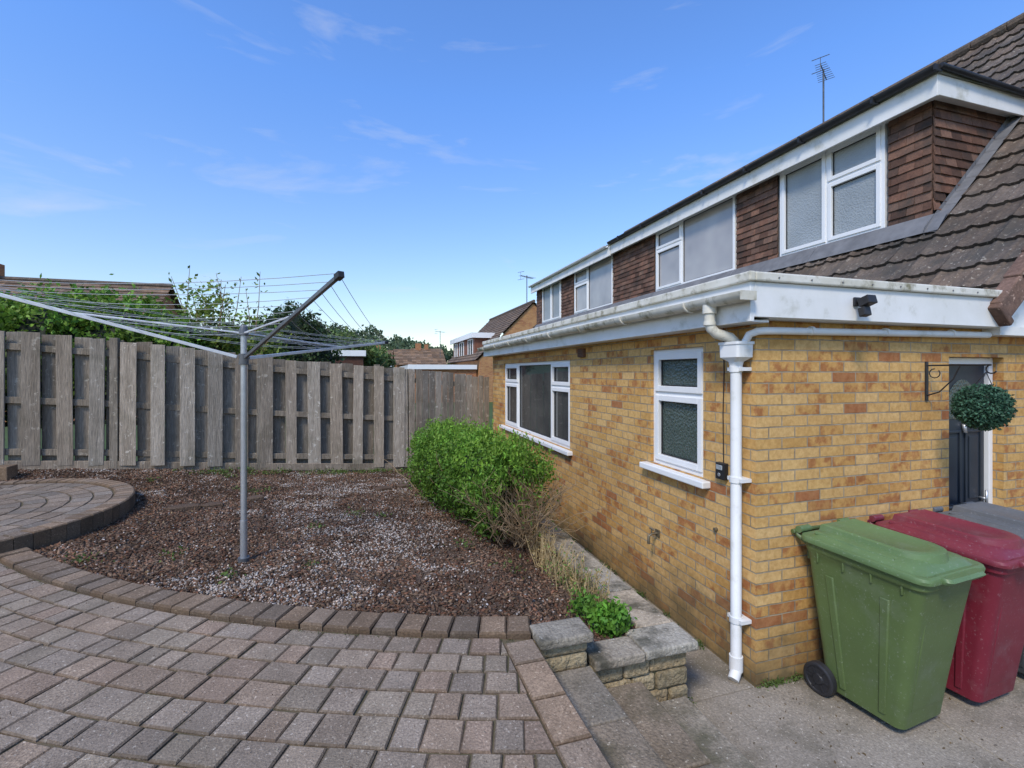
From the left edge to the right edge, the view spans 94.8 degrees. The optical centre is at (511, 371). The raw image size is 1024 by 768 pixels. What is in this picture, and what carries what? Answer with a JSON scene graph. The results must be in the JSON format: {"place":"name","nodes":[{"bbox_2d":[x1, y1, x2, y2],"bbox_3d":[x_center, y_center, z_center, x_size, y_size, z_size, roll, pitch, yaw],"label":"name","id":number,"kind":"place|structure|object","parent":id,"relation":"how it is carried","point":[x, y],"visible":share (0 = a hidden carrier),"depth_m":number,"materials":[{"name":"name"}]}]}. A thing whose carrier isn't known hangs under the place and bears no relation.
{"place":"outdoors","nodes":[
{"label":"outdoors","id":0,"kind":"place"},
{"bbox_2d":[5,387,492,462],"bbox_3d":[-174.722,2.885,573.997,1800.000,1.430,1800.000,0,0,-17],"label":"ground","id":1,"kind":"structure","parent":0,"point":[490,423],"depth_m":16.90,"materials":[{"name":"green plant"}]},
{"bbox_2d":[0,264,181,421],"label":"neighbouring bungalow","id":2,"kind":"object","parent":1,"relation":"on","point":[64,286],"visible":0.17,"depth_m":23.54,"materials":[{"name":"red brick"}]},
{"bbox_2d":[0,273,218,427],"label":"ivy bush","id":3,"kind":"object","parent":1,"relation":"on","point":[17,316],"visible":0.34,"depth_m":7.67,"materials":[{"name":"green plant"}]},
{"bbox_2d":[168,265,294,360],"bbox_3d":[-5.487,0.036,9.177,2.305,4.131,1.312,0,0,-29],"label":"garden shrub","id":4,"kind":"object","parent":1,"relation":"on","point":[232,347],"visible":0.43,"depth_m":9.03,"materials":[{"name":"green plant"}]},
{"bbox_2d":[238,300,345,401],"bbox_3d":[-5.413,0.096,12.014,2.641,4.012,2.377,0,0,11],"label":"round evergreen tree","id":5,"kind":"object","parent":1,"relation":"on","point":[300,323],"visible":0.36,"depth_m":11.58,"materials":[{"name":"green plant"}]},
{"bbox_2d":[220,321,452,364],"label":"distant trees","id":6,"kind":"object","parent":1,"relation":"on","point":[397,342],"visible":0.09,"depth_m":199.87,"materials":[{"name":"green plant"}]},
{"bbox_2d":[333,350,365,380],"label":"flat roof garage","id":7,"kind":"structure","parent":1,"relation":"on","point":[355,357],"depth_m":17.79,"materials":[{"name":"paint"}]},
{"bbox_2d":[325,326,391,367],"bbox_3d":[-7.014,0.069,20.110,3.865,4.067,2.601,0,0,-39],"label":"leafy tree","id":8,"kind":"object","parent":1,"relation":"on","point":[374,355],"visible":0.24,"depth_m":19.90,"materials":[{"name":"green plant"}]},
{"bbox_2d":[337,333,399,367],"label":"leafy tree","id":9,"kind":"object","parent":1,"relation":"on","point":[391,360],"visible":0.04,"depth_m":42.91,"materials":[{"name":"green plant"}]},
{"bbox_2d":[547,650,683,699],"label":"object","id":10,"kind":"object","parent":1,"relation":"on","point":[654,672],"depth_m":2.85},
{"bbox_2d":[493,318,1023,686],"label":"brick walls","id":11,"kind":"structure","parent":1,"relation":"on","point":[834,428],"depth_m":3.55,"materials":[{"name":"yellow brick"}]},
{"bbox_2d":[577,349,585,356],"bbox_3d":[0.835,-0.230,5.685,0.049,0.100,0.150,0,0,-17],"label":"wall vent","id":12,"kind":"object","parent":11,"relation":"attached to","point":[581,352],"depth_m":5.62,"materials":[{"name":"plastic"}]},
{"bbox_2d":[647,527,659,543],"bbox_3d":[1.255,1.458,4.197,0.114,0.134,0.060,0,0,-17],"label":"outdoor tap","id":13,"kind":"object","parent":11,"relation":"attached to","point":[656,533],"visible":1,"depth_m":4.19,"materials":[{"name":"grey metal"}]},
{"bbox_2d":[499,248,815,488],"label":"window sills","id":14,"kind":"structure","parent":11,"relation":"attached to","point":[684,478],"depth_m":4.11,"materials":[{"name":"white plastic"}]},
{"bbox_2d":[505,124,886,476],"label":"window frames","id":15,"kind":"structure","parent":11,"relation":"on","point":[694,395],"depth_m":6.09,"materials":[{"name":"white plastic"}]},
{"bbox_2d":[508,133,875,463],"bbox_3d":[1.339,-0.960,9.977,3.317,3.840,12.006,0,0,-17],"label":"window glass","id":16,"kind":"object","parent":15,"relation":"in","point":[708,241],"visible":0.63,"depth_m":6.66,"materials":[{"name":"grey glass"}]},
{"bbox_2d":[715,462,727,480],"bbox_3d":[1.522,0.720,3.427,0.048,0.120,0.090,0,0,-17],"label":"outdoor switch box","id":17,"kind":"object","parent":11,"relation":"attached to","point":[721,470],"visible":1,"depth_m":3.40,"materials":[{"name":"black plastic"}]},
{"bbox_2d":[722,328,724,462],"bbox_3d":[1.541,0.170,3.433,0.008,0.980,0.018,0,0,-17],"label":"wall cable","id":18,"kind":"object","parent":11,"relation":"attached to","point":[723,408],"depth_m":3.43,"materials":[{"name":"black plastic"}]},
{"bbox_2d":[484,281,1023,356],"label":"fascia boards","id":19,"kind":"object","parent":11,"relation":"attached to","point":[795,303],"visible":0.92,"depth_m":3.40,"materials":[{"name":"white plastic"}]},
{"bbox_2d":[477,290,756,350],"bbox_3d":[0.456,-0.300,6.415,0.278,0.403,7.312,0,0,-17],"label":"gutter","id":20,"kind":"object","parent":19,"relation":"attached to","point":[708,306],"visible":0.93,"depth_m":3.48,"materials":[{"name":"white plastic"}]},
{"bbox_2d":[482,271,1002,344],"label":"roof edge trim","id":21,"kind":"structure","parent":19,"relation":"attached to","point":[749,276],"depth_m":3.37,"materials":[{"name":"white plastic"}]},
{"bbox_2d":[853,294,877,316],"bbox_3d":[2.371,-0.442,3.166,0.080,0.142,0.120,0,0,-17],"label":"security light","id":22,"kind":"object","parent":19,"relation":"attached to","point":[865,303],"visible":1,"depth_m":3.14,"materials":[{"name":"black plastic"}]},
{"bbox_2d":[718,326,991,682],"bbox_3d":[2.621,0.890,3.514,2.399,2.434,0.279,0,0,-17],"label":"downpipe","id":23,"kind":"object","parent":11,"relation":"attached to","point":[735,354],"visible":1,"depth_m":3.20,"materials":[{"name":"white plastic"}]},
{"bbox_2d":[785,46,1022,280],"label":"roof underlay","id":24,"kind":"object","parent":11,"relation":"on","point":[966,192],"depth_m":5.12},
{"bbox_2d":[812,54,832,122],"bbox_3d":[6.707,-5.854,10.142,0.320,1.507,0.731,0,0,42],"label":"tv aerial","id":25,"kind":"object","parent":24,"relation":"attached to","point":[823,74],"visible":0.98,"depth_m":10.13,"materials":[{"name":"grey metal"}]},
{"bbox_2d":[655,105,1001,291],"bbox_3d":[3.682,-1.960,11.203,2.030,2.120,12.270,0,0,-17],"label":"dormer body","id":26,"kind":"object","parent":24,"relation":"on","point":[934,211],"depth_m":6.91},
{"bbox_2d":[536,100,1005,324],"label":"hung tiles","id":27,"kind":"object","parent":26,"relation":"attached to","point":[961,137],"visible":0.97,"depth_m":5.29,"materials":[{"name":"brown tile"}]},
{"bbox_2d":[535,116,1021,327],"bbox_3d":[3.447,-2.414,11.048,1.930,2.089,12.470,0,0,-17],"label":"lead flashing","id":28,"kind":"object","parent":26,"relation":"attached to","point":[925,225],"visible":0.79,"depth_m":5.47,"materials":[{"name":"grey metal"}]},
{"bbox_2d":[949,357,992,503],"bbox_3d":[3.728,1.001,3.858,0.660,2.238,0.170,0,0,-17],"label":"door frame","id":29,"kind":"object","parent":11,"relation":"attached to","point":[988,460],"visible":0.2,"depth_m":3.95,"materials":[{"name":"white plastic"}]},
{"bbox_2d":[949,366,983,510],"bbox_3d":[3.713,0.988,3.907,0.550,2.095,0.057,0,0,-17],"label":"door leaf","id":30,"kind":"object","parent":29,"relation":"in","point":[966,467],"visible":0.23,"depth_m":3.90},
{"bbox_2d":[949,379,970,418],"bbox_3d":[3.714,0.223,3.888,0.410,0.325,0.003,0,0,-17],"label":"door fanlight","id":31,"kind":"object","parent":30,"relation":"attached to","point":[958,385],"depth_m":3.86,"materials":[{"name":"grey glass"}]},
{"bbox_2d":[961,423,987,502],"bbox_3d":[3.824,0.769,3.894,0.235,0.702,0.063,0,0,-17],"label":"door handle","id":32,"kind":"object","parent":30,"relation":"attached to","point":[964,430],"visible":0.79,"depth_m":3.90,"materials":[{"name":"silver metal"}]},
{"bbox_2d":[925,362,1017,431],"bbox_3d":[3.235,0.168,3.340,0.347,0.497,0.487,0,0,-45],"label":"hanging topiary ball","id":33,"kind":"object","parent":11,"relation":"attached to","point":[984,407],"visible":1,"depth_m":3.23,"materials":[{"name":"leaf"},{"name":"black metal"}]},
{"bbox_2d":[1007,301,1023,326],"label":"gable cladding","id":34,"kind":"structure","parent":11,"relation":"on","point":[1018,316],"depth_m":3.96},
{"bbox_2d":[0,547,610,767],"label":"block paved patio","id":35,"kind":"structure","parent":0,"point":[237,715],"depth_m":2.25,"materials":[{"name":"grey brick"}]},
{"bbox_2d":[0,566,581,767],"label":"patio debris","id":36,"kind":"object","parent":35,"relation":"on","point":[265,655],"visible":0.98,"depth_m":2.64,"materials":[{"name":"brown plant"}]},
{"bbox_2d":[0,465,635,650],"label":"gravel bed","id":37,"kind":"object","parent":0,"point":[364,540],"visible":0.76,"depth_m":4.16,"materials":[{"name":"gravel"},{"name":"brown gravel"}]},
{"bbox_2d":[0,464,17,480],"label":"brick edging wall","id":38,"kind":"structure","parent":37,"relation":"on","point":[7,472],"depth_m":5.98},
{"bbox_2d":[0,478,134,553],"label":"round brick patio","id":39,"kind":"structure","parent":37,"relation":"on","point":[35,514],"depth_m":4.82,"materials":[{"name":"grey brick"}]},
{"bbox_2d":[0,271,388,562],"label":"rotary washing line","id":40,"kind":"object","parent":37,"relation":"on","point":[244,333],"visible":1,"depth_m":3.70,"materials":[{"name":"metal"}]},
{"bbox_2d":[0,331,488,470],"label":"timber fence","id":41,"kind":"object","parent":37,"relation":"on","point":[337,417],"visible":0.81,"depth_m":7.34,"materials":[{"name":"grey wood"}]},
{"bbox_2d":[381,414,605,550],"bbox_3d":[-0.524,1.100,5.371,1.498,1.215,3.490,0,0,-29],"label":"privet hedge","id":42,"kind":"object","parent":37,"relation":"on","point":[486,474],"visible":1,"depth_m":4.67,"materials":[{"name":"green plant"}]},
{"bbox_2d":[522,516,610,606],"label":"dried plant stalks","id":43,"kind":"object","parent":37,"relation":"on","point":[545,551],"visible":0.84,"depth_m":3.75,"materials":[{"name":"plant"}]},
{"bbox_2d":[566,587,636,637],"bbox_3d":[0.569,1.593,3.150,0.326,0.346,0.571,0,0,-32],"label":"shrub","id":44,"kind":"object","parent":37,"relation":"on","point":[607,617],"visible":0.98,"depth_m":3.03,"materials":[{"name":"green plant"}]},
{"bbox_2d":[415,369,475,402],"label":"extension walls","id":45,"kind":"structure","parent":0,"point":[472,372],"depth_m":33.76,"materials":[{"name":"red brick"}]},
{"bbox_2d":[400,332,494,368],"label":"white trim","id":46,"kind":"structure","parent":45,"relation":"on","point":[472,335],"depth_m":36.28,"materials":[{"name":"plastic"}]},
{"bbox_2d":[450,304,536,401],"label":"brick walls","id":47,"kind":"structure","parent":0,"point":[527,320],"depth_m":34.55,"materials":[{"name":"brick"}]},
{"bbox_2d":[453,336,499,362],"bbox_3d":[-3.316,-1.900,41.404,2.030,2.200,9.650,0,0,-17],"label":"dormer body","id":48,"kind":"object","parent":47,"relation":"on","point":[477,342],"visible":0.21,"depth_m":36.75,"materials":[{"name":"tile"}]},
{"bbox_2d":[456,340,471,356],"bbox_3d":[-4.260,-1.945,40.986,0.040,1.230,8.100,0,0,-17],"label":"window glass","id":49,"kind":"object","parent":48,"relation":"attached to","point":[462,348],"visible":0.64,"depth_m":38.65,"materials":[{"name":"grey glass"}]},
{"bbox_2d":[447,300,536,362],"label":"tiled roof","id":50,"kind":"structure","parent":47,"relation":"on","point":[503,323],"depth_m":38.31,"materials":[{"name":"tile"}]},
{"bbox_2d":[518,271,532,303],"bbox_3d":[1.137,-6.387,36.095,0.640,2.375,1.462,0,0,42],"label":"tv aerial","id":51,"kind":"object","parent":50,"relation":"on","point":[526,284],"visible":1,"depth_m":36.08,"materials":[{"name":"grey metal"}]},
{"bbox_2d":[0,0,1023,361],"label":"sky","id":52,"kind":"structure","parent":0,"point":[431,154],"materials":[{"name":"blue"}]},
{"bbox_2d":[531,74,1023,293],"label":"dormer fascia","id":53,"kind":"structure","parent":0,"point":[950,90],"depth_m":5.76,"materials":[{"name":"white plastic"}]},
{"bbox_2d":[528,245,607,287],"bbox_3d":[1.447,-3.025,14.082,0.100,0.050,5.700,0,0,-17],"label":"dormer gutter","id":54,"kind":"object","parent":53,"relation":"attached to","point":[575,262],"visible":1,"depth_m":13.27,"materials":[{"name":"plastic"}]},
{"bbox_2d":[607,62,1023,244],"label":"dormer gutter","id":55,"kind":"object","parent":53,"relation":"attached to","point":[907,82],"visible":1,"depth_m":5.62,"materials":[{"name":"black plastic"}]},
{"bbox_2d":[533,22,1023,327],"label":"roof tiles","id":56,"kind":"object","parent":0,"point":[966,238],"visible":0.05,"depth_m":4.76,"materials":[{"name":"brown tile"}]},
{"bbox_2d":[536,509,1023,767],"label":"concrete yard","id":57,"kind":"structure","parent":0,"point":[717,694],"depth_m":2.78,"materials":[{"name":"grey concrete"}]},
{"bbox_2d":[554,523,754,687],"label":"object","id":58,"kind":"object","parent":57,"relation":"on","point":[646,598],"depth_m":4.57,"materials":[{"name":"grey concrete"}]},
{"bbox_2d":[531,560,687,701],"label":"stone blocks","id":59,"kind":"structure","parent":58,"relation":"on","point":[674,680],"depth_m":2.80,"materials":[{"name":"beige stone"}]},
{"bbox_2d":[506,497,697,671],"bbox_3d":[-0.318,1.583,5.882,1.033,0.227,6.640,0,0,-17],"label":"coping","id":60,"kind":"object","parent":59,"relation":"on","point":[655,634],"visible":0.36,"depth_m":2.86,"materials":[{"name":"stone"}]},
{"bbox_2d":[554,666,755,767],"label":"garden steps","id":61,"kind":"structure","parent":57,"relation":"on","point":[635,725],"depth_m":2.36,"materials":[{"name":"concrete"}]},
{"bbox_2d":[535,508,1021,767],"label":"ground weeds","id":62,"kind":"object","parent":57,"relation":"on","point":[775,683],"visible":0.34,"depth_m":3.17,"materials":[{"name":"green plant"}]},
{"bbox_2d":[791,518,985,729],"bbox_3d":[2.323,1.555,2.943,0.606,1.090,0.853,0,0,-22],"label":"green wheelie bin","id":63,"kind":"object","parent":57,"relation":"on","point":[890,605],"visible":1,"depth_m":2.75,"materials":[{"name":"plastic"}]},
{"bbox_2d":[867,509,1023,702],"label":"maroon wheelie bin","id":64,"kind":"object","parent":57,"relation":"on","point":[987,654],"visible":0.48,"depth_m":2.91,"materials":[{"name":"plastic"}]},
{"bbox_2d":[933,501,1023,673],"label":"grey wheelie bin","id":65,"kind":"object","parent":57,"relation":"on","point":[1011,520],"visible":0.3,"depth_m":3.43,"materials":[{"name":"plastic"}]},
{"bbox_2d":[605,70,1023,246],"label":"dormer roof","id":66,"kind":"structure","parent":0,"point":[952,75],"depth_m":5.41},
{"bbox_2d":[624,12,1023,326],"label":"ridge and verge","id":67,"kind":"structure","parent":0,"point":[1004,305],"depth_m":3.71,"materials":[{"name":"tile"}]},
{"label":"brick walls","id":68,"kind":"object","parent":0,"visible":0},
{"bbox_2d":[393,349,446,364],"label":"tiled roof","id":69,"kind":"structure","parent":68,"relation":"on","point":[418,357],"depth_m":68.81,"materials":[{"name":"tile"}]},
{"bbox_2d":[415,343,420,349],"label":"chimney","id":70,"kind":"object","parent":69,"relation":"on","point":[417,346],"visible":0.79,"depth_m":70.68,"materials":[{"name":"orange brick"}]}
]}

